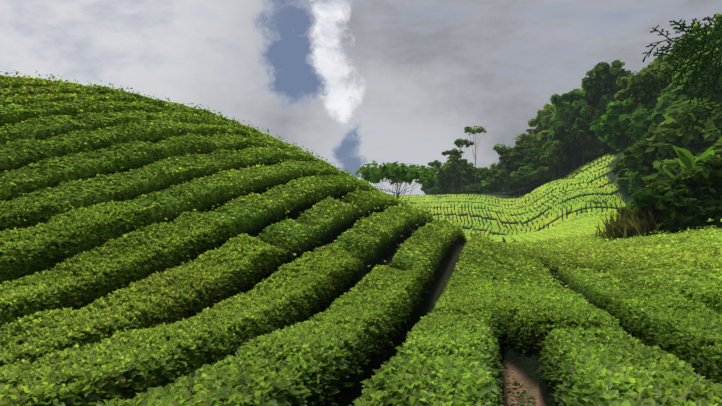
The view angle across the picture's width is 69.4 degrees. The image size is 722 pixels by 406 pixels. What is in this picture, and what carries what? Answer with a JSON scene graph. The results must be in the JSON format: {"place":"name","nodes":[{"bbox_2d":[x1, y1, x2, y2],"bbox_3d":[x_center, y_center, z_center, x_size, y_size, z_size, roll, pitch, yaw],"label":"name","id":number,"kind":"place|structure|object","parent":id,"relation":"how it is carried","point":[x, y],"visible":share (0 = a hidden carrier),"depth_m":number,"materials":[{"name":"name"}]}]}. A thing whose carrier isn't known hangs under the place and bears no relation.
{"place":"outdoors","nodes":[
{"label":"outdoors","id":0,"kind":"place"},
{"bbox_2d":[0,79,721,405],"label":"ground","id":1,"kind":"structure","parent":0,"point":[578,199],"depth_m":12.64,"materials":[{"name":"green plant"}]},
{"bbox_2d":[0,70,721,405],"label":"tea bushes","id":2,"kind":"object","parent":1,"relation":"on","point":[448,353],"visible":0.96,"depth_m":6.85,"materials":[{"name":"green plant"}]},
{"bbox_2d":[355,160,438,202],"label":"tree","id":3,"kind":"object","parent":1,"relation":"on","point":[393,172],"visible":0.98,"depth_m":68.18,"materials":[{"name":"green plant"}]},
{"bbox_2d":[424,167,436,193],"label":"forest tree","id":4,"kind":"object","parent":1,"relation":"on","point":[430,183],"visible":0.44,"depth_m":243.03,"materials":[{"name":"green plant"}]},
{"bbox_2d":[428,187,440,194],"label":"forest tree","id":5,"kind":"object","parent":1,"relation":"on","point":[438,192],"visible":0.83,"depth_m":215.30,"materials":[{"name":"green plant"}]},
{"bbox_2d":[428,160,441,195],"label":"emergent tree","id":6,"kind":"object","parent":1,"relation":"on","point":[436,163],"visible":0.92,"depth_m":203.73,"materials":[{"name":"green plant"}]},
{"bbox_2d":[433,175,453,193],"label":"forest tree","id":7,"kind":"object","parent":1,"relation":"on","point":[445,189],"visible":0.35,"depth_m":238.43,"materials":[{"name":"green plant"}]},
{"bbox_2d":[433,161,462,193],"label":"forest tree","id":8,"kind":"object","parent":1,"relation":"on","point":[444,177],"visible":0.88,"depth_m":219.57,"materials":[{"name":"green plant"}]},
{"bbox_2d":[441,148,462,193],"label":"emergent tree","id":9,"kind":"object","parent":1,"relation":"on","point":[454,152],"visible":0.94,"depth_m":216.18,"materials":[{"name":"green plant"}]},
{"bbox_2d":[446,154,466,193],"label":"forest tree","id":10,"kind":"object","parent":1,"relation":"on","point":[453,157],"visible":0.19,"depth_m":225.55,"materials":[{"name":"green plant"}]},
{"bbox_2d":[445,159,472,193],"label":"forest tree","id":11,"kind":"object","parent":1,"relation":"on","point":[466,172],"visible":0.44,"depth_m":221.92,"materials":[{"name":"green plant"}]},
{"bbox_2d":[452,177,465,192],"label":"forest tree","id":12,"kind":"object","parent":1,"relation":"on","point":[463,180],"visible":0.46,"depth_m":239.28,"materials":[{"name":"green plant"}]},
{"bbox_2d":[459,185,467,192],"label":"forest tree","id":13,"kind":"object","parent":1,"relation":"on","point":[463,188],"visible":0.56,"depth_m":274.93,"materials":[{"name":"green plant"}]},
{"bbox_2d":[454,138,473,193],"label":"emergent tree","id":14,"kind":"object","parent":1,"relation":"on","point":[458,142],"visible":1,"depth_m":212.91,"materials":[{"name":"green plant"}]},
{"bbox_2d":[464,184,476,192],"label":"forest tree","id":15,"kind":"object","parent":1,"relation":"on","point":[469,187],"visible":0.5,"depth_m":235.18,"materials":[{"name":"green plant"}]},
{"bbox_2d":[464,126,486,192],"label":"emergent tree","id":16,"kind":"object","parent":1,"relation":"on","point":[469,129],"visible":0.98,"depth_m":217.78,"materials":[{"name":"green plant"}]},
{"bbox_2d":[469,185,482,193],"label":"forest tree","id":17,"kind":"object","parent":1,"relation":"on","point":[478,189],"visible":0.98,"depth_m":211.61,"materials":[{"name":"green plant"}]},
{"bbox_2d":[467,167,485,184],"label":"forest tree","id":18,"kind":"object","parent":1,"relation":"on","point":[480,175],"visible":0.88,"depth_m":228.01,"materials":[{"name":"green plant"}]},
{"bbox_2d":[478,179,492,192],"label":"forest tree","id":19,"kind":"object","parent":1,"relation":"on","point":[485,185],"visible":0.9,"depth_m":217.89,"materials":[{"name":"green plant"}]},
{"bbox_2d":[478,171,492,181],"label":"forest tree","id":20,"kind":"object","parent":1,"relation":"on","point":[488,174],"visible":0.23,"depth_m":233.64,"materials":[{"name":"green plant"}]},
{"bbox_2d":[485,177,500,192],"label":"forest tree","id":21,"kind":"object","parent":1,"relation":"on","point":[492,188],"visible":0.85,"depth_m":218.60,"materials":[{"name":"green plant"}]},
{"bbox_2d":[488,160,504,191],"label":"forest tree","id":22,"kind":"object","parent":1,"relation":"on","point":[492,169],"visible":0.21,"depth_m":242.86,"materials":[{"name":"green plant"}]},
{"bbox_2d":[493,169,511,193],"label":"forest tree","id":23,"kind":"object","parent":1,"relation":"on","point":[502,174],"visible":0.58,"depth_m":217.60,"materials":[{"name":"green plant"}]},
{"bbox_2d":[492,144,513,193],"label":"emergent tree","id":24,"kind":"object","parent":1,"relation":"on","point":[498,148],"visible":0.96,"depth_m":218.24,"materials":[{"name":"green plant"}]},
{"bbox_2d":[496,147,512,191],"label":"forest tree","id":25,"kind":"object","parent":1,"relation":"on","point":[505,152],"visible":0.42,"depth_m":228.14,"materials":[{"name":"green plant"}]},
{"bbox_2d":[497,161,511,190],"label":"forest tree","id":26,"kind":"object","parent":1,"relation":"on","point":[499,166],"visible":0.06,"depth_m":239.42,"materials":[{"name":"green plant"}]},
{"bbox_2d":[498,154,511,193],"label":"forest tree","id":27,"kind":"object","parent":1,"relation":"on","point":[504,157],"visible":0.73,"depth_m":214.72,"materials":[{"name":"green plant"}]},
{"bbox_2d":[509,175,529,195],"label":"forest tree","id":28,"kind":"object","parent":1,"relation":"on","point":[515,182],"visible":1,"depth_m":195.08,"materials":[{"name":"green plant"}]},
{"bbox_2d":[515,138,524,144],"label":"forest tree","id":29,"kind":"object","parent":1,"relation":"on","point":[518,142],"visible":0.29,"depth_m":292.32,"materials":[{"name":"green plant"}]},
{"bbox_2d":[506,373,537,405],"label":"path litter leaves","id":30,"kind":"object","parent":1,"relation":"on","point":[523,395],"visible":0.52,"depth_m":5.29,"materials":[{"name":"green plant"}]},
{"bbox_2d":[501,143,543,187],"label":"forest tree","id":31,"kind":"object","parent":1,"relation":"on","point":[518,148],"visible":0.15,"depth_m":215.18,"materials":[{"name":"green plant"}]},
{"bbox_2d":[503,147,544,189],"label":"forest tree","id":32,"kind":"object","parent":1,"relation":"on","point":[515,162],"visible":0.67,"depth_m":207.63,"materials":[{"name":"green plant"}]},
{"bbox_2d":[510,166,538,192],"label":"forest tree","id":33,"kind":"object","parent":1,"relation":"on","point":[525,171],"visible":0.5,"depth_m":199.66,"materials":[{"name":"green plant"}]},
{"bbox_2d":[513,133,536,142],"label":"emergent tree","id":34,"kind":"object","parent":1,"relation":"on","point":[523,136],"visible":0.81,"depth_m":225.07,"materials":[{"name":"green plant"}]},
{"bbox_2d":[515,155,543,188],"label":"forest tree","id":35,"kind":"object","parent":1,"relation":"on","point":[538,163],"visible":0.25,"depth_m":204.34,"materials":[{"name":"green plant"}]},
{"bbox_2d":[526,125,540,138],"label":"forest tree","id":36,"kind":"object","parent":1,"relation":"on","point":[534,131],"visible":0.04,"depth_m":267.04,"materials":[{"name":"green plant"}]},
{"bbox_2d":[528,130,552,165],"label":"forest tree","id":37,"kind":"object","parent":1,"relation":"on","point":[542,137],"visible":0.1,"depth_m":218.84,"materials":[{"name":"green plant"}]},
{"bbox_2d":[528,103,554,131],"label":"forest tree","id":38,"kind":"object","parent":1,"relation":"on","point":[547,110],"visible":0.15,"depth_m":251.66,"materials":[{"name":"green plant"}]},
{"bbox_2d":[530,166,558,183],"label":"forest tree","id":39,"kind":"object","parent":1,"relation":"on","point":[541,172],"visible":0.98,"depth_m":196.09,"materials":[{"name":"green plant"}]},
{"bbox_2d":[538,113,553,129],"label":"emergent tree","id":40,"kind":"object","parent":1,"relation":"on","point":[544,120],"visible":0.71,"depth_m":233.66,"materials":[{"name":"green plant"}]},
{"bbox_2d":[539,140,567,179],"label":"forest tree","id":41,"kind":"object","parent":1,"relation":"on","point":[555,154],"visible":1,"depth_m":188.43,"materials":[{"name":"green plant"}]},
{"bbox_2d":[537,149,577,174],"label":"forest tree","id":42,"kind":"object","parent":1,"relation":"on","point":[566,165],"visible":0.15,"depth_m":205.73,"materials":[{"name":"green plant"}]},
{"bbox_2d":[541,131,576,176],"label":"forest tree","id":43,"kind":"object","parent":1,"relation":"on","point":[545,146],"visible":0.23,"depth_m":195.11,"materials":[{"name":"green plant"}]},
{"bbox_2d":[550,117,587,167],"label":"forest tree","id":44,"kind":"object","parent":1,"relation":"on","point":[560,127],"visible":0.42,"depth_m":191.24,"materials":[{"name":"green plant"}]},
{"bbox_2d":[549,89,589,161],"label":"forest tree","id":45,"kind":"object","parent":1,"relation":"on","point":[571,96],"visible":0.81,"depth_m":204.36,"materials":[{"name":"green plant"}]},
{"bbox_2d":[549,99,591,154],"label":"forest tree","id":46,"kind":"object","parent":1,"relation":"on","point":[561,114],"visible":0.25,"depth_m":210.53,"materials":[{"name":"green plant"}]},
{"bbox_2d":[565,128,599,163],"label":"forest tree","id":47,"kind":"object","parent":1,"relation":"on","point":[575,139],"visible":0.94,"depth_m":187.41,"materials":[{"name":"green plant"}]},
{"bbox_2d":[571,99,602,148],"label":"forest tree","id":48,"kind":"object","parent":1,"relation":"on","point":[588,103],"visible":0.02,"depth_m":200.00,"materials":[{"name":"green plant"}]},
{"bbox_2d":[568,92,617,152],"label":"forest tree","id":49,"kind":"object","parent":1,"relation":"on","point":[582,108],"visible":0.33,"depth_m":190.67,"materials":[{"name":"green plant"}]},
{"bbox_2d":[589,120,609,144],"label":"forest tree","id":50,"kind":"object","parent":1,"relation":"on","point":[604,139],"visible":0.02,"depth_m":186.56,"materials":[{"name":"green plant"}]},
{"bbox_2d":[580,59,628,146],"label":"forest tree","id":51,"kind":"object","parent":1,"relation":"on","point":[602,75],"visible":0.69,"depth_m":192.82,"materials":[{"name":"green plant"}]},
{"bbox_2d":[598,140,611,149],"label":"forest tree","id":52,"kind":"object","parent":1,"relation":"on","point":[602,145],"visible":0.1,"depth_m":186.56,"materials":[{"name":"green plant"}]},
{"bbox_2d":[611,159,624,174],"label":"bush","id":53,"kind":"object","parent":1,"relation":"on","point":[616,169],"visible":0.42,"depth_m":143.48,"materials":[{"name":"green plant"}]},
{"bbox_2d":[616,169,628,177],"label":"bush","id":54,"kind":"object","parent":1,"relation":"on","point":[622,174],"visible":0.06,"depth_m":123.85,"materials":[{"name":"green plant"}]},
{"bbox_2d":[591,96,654,150],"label":"forest tree","id":55,"kind":"object","parent":1,"relation":"on","point":[614,123],"visible":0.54,"depth_m":139.34,"materials":[{"name":"green plant"}]},
{"bbox_2d":[616,75,635,93],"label":"forest tree","id":56,"kind":"object","parent":1,"relation":"on","point":[622,81],"visible":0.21,"depth_m":168.67,"materials":[{"name":"green plant"}]},
{"bbox_2d":[617,200,636,214],"bbox_3d":[24.794,1.398,46.033,3.388,3.681,3.529,3,-5,-38],"label":"edge bush","id":57,"kind":"object","parent":1,"relation":"on","point":[631,203],"visible":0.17,"depth_m":45.67,"materials":[{"name":"green plant"}]},
{"bbox_2d":[615,169,649,197],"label":"bush","id":58,"kind":"object","parent":1,"relation":"on","point":[633,182],"visible":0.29,"depth_m":111.24,"materials":[{"name":"green plant"}]},
{"bbox_2d":[582,205,697,239],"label":"tall grass","id":59,"kind":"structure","parent":1,"relation":"on","point":[625,225],"depth_m":36.89,"materials":[{"name":"brown plant"}]},
{"bbox_2d":[627,105,655,142],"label":"forest tree","id":60,"kind":"object","parent":1,"relation":"on","point":[648,108],"visible":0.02,"depth_m":137.10,"materials":[{"name":"green plant"}]},
{"bbox_2d":[614,67,675,107],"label":"forest tree","id":61,"kind":"object","parent":1,"relation":"on","point":[636,88],"visible":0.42,"depth_m":141.07,"materials":[{"name":"green plant"}]},
{"bbox_2d":[632,201,661,228],"bbox_3d":[21.501,1.176,37.258,4.272,3.550,3.740,-1,-4,14],"label":"edge bush","id":62,"kind":"object","parent":1,"relation":"on","point":[644,209],"visible":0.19,"depth_m":36.45,"materials":[{"name":"green plant"}]},
{"bbox_2d":[625,98,673,143],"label":"forest tree","id":63,"kind":"object","parent":1,"relation":"on","point":[655,116],"visible":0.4,"depth_m":124.34,"materials":[{"name":"green plant"}]},
{"bbox_2d":[646,55,665,67],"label":"forest tree","id":64,"kind":"object","parent":1,"relation":"on","point":[658,61],"visible":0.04,"depth_m":203.75,"materials":[{"name":"green plant"}]},
{"bbox_2d":[618,132,703,178],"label":"forest tree","id":65,"kind":"object","parent":1,"relation":"on","point":[640,159],"visible":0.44,"depth_m":91.95,"materials":[{"name":"green plant"}]},
{"bbox_2d":[653,53,689,81],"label":"forest tree","id":66,"kind":"object","parent":1,"relation":"on","point":[665,62],"visible":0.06,"depth_m":161.52,"materials":[{"name":"green plant"}]},
{"bbox_2d":[658,69,689,103],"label":"forest tree","id":67,"kind":"object","parent":1,"relation":"on","point":[667,89],"visible":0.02,"depth_m":131.67,"materials":[{"name":"green plant"}]},
{"bbox_2d":[630,177,721,221],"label":"edge bush","id":68,"kind":"object","parent":1,"relation":"on","point":[676,193],"visible":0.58,"depth_m":35.59,"materials":[{"name":"green plant"}]},
{"bbox_2d":[639,14,721,134],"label":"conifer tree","id":69,"kind":"object","parent":1,"relation":"on","point":[705,57],"visible":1,"depth_m":6.63,"materials":[{"name":"green plant"}]},
{"bbox_2d":[648,155,721,220],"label":"edge bush","id":70,"kind":"object","parent":1,"relation":"on","point":[708,167],"visible":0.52,"depth_m":35.38,"materials":[{"name":"green plant"}]},
{"bbox_2d":[657,73,721,106],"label":"forest tree","id":71,"kind":"object","parent":1,"relation":"on","point":[671,95],"visible":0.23,"depth_m":119.36,"materials":[{"name":"green plant"}]},
{"bbox_2d":[658,198,721,232],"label":"edge bush","id":72,"kind":"object","parent":1,"relation":"on","point":[686,216],"visible":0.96,"depth_m":33.88,"materials":[{"name":"green plant"}]},
{"bbox_2d":[661,145,719,177],"bbox_3d":[26.320,-0.956,41.255,3.521,6.820,5.897,-2,-4,21],"label":"banana plant","id":73,"kind":"object","parent":1,"relation":"on","point":[686,160],"visible":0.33,"depth_m":39.86,"materials":[{"name":"green plant"}]},
{"bbox_2d":[675,46,721,74],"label":"forest tree","id":74,"kind":"object","parent":1,"relation":"on","point":[695,56],"visible":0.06,"depth_m":133.29,"materials":[{"name":"green plant"}]},
{"bbox_2d":[0,0,721,194],"label":"sky","id":75,"kind":"structure","parent":0,"point":[354,84],"materials":[{"name":"grey"}]},
{"bbox_3d":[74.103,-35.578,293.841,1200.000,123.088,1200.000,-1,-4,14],"label":"outer ground","id":76,"kind":"structure","parent":0,"visible":0},
{"bbox_2d":[644,159,682,186],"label":"bush","id":77,"kind":"object","parent":76,"relation":"on","point":[662,174],"visible":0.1,"depth_m":79.38,"materials":[{"name":"green plant"}]},
{"bbox_2d":[640,109,721,159],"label":"forest tree","id":78,"kind":"object","parent":76,"relation":"on","point":[705,133],"visible":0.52,"depth_m":91.09,"materials":[{"name":"green plant"}]},
{"bbox_2d":[662,96,714,120],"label":"forest tree","id":79,"kind":"object","parent":76,"relation":"on","point":[706,99],"depth_m":113.92,"materials":[{"name":"green plant"}]},
{"bbox_2d":[670,33,708,57],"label":"forest tree","id":80,"kind":"object","parent":76,"relation":"on","point":[681,41],"visible":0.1,"depth_m":166.67,"materials":[{"name":"green plant"}]},
{"bbox_2d":[670,24,712,61],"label":"forest tree","id":81,"kind":"object","parent":76,"relation":"on","point":[694,25],"visible":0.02,"depth_m":176.19,"materials":[{"name":"green plant"}]},
{"bbox_2d":[664,97,721,128],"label":"forest tree","id":82,"kind":"object","parent":76,"relation":"on","point":[672,110],"visible":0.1,"depth_m":104.18,"materials":[{"name":"green plant"}]},
{"bbox_2d":[677,119,720,144],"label":"forest tree","id":83,"kind":"object","parent":76,"relation":"on","point":[692,140],"depth_m":95.40,"materials":[{"name":"green plant"}]},
{"bbox_2d":[680,54,721,99],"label":"forest tree","id":84,"kind":"object","parent":76,"relation":"on","point":[715,95],"visible":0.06,"depth_m":117.01,"materials":[{"name":"green plant"}]},
{"bbox_2d":[699,137,721,157],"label":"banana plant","id":85,"kind":"object","parent":76,"relation":"on","point":[717,149],"visible":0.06,"depth_m":80.23,"materials":[{"name":"green plant"}]},
{"bbox_2d":[699,12,721,44],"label":"forest tree","id":86,"kind":"object","parent":76,"relation":"on","point":[718,15],"visible":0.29,"depth_m":136.52,"materials":[{"name":"green plant"}]},
{"bbox_2d":[700,136,721,151],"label":"forest tree","id":87,"kind":"object","parent":76,"relation":"on","point":[704,149],"visible":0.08,"depth_m":89.69,"materials":[{"name":"green plant"}]}
]}

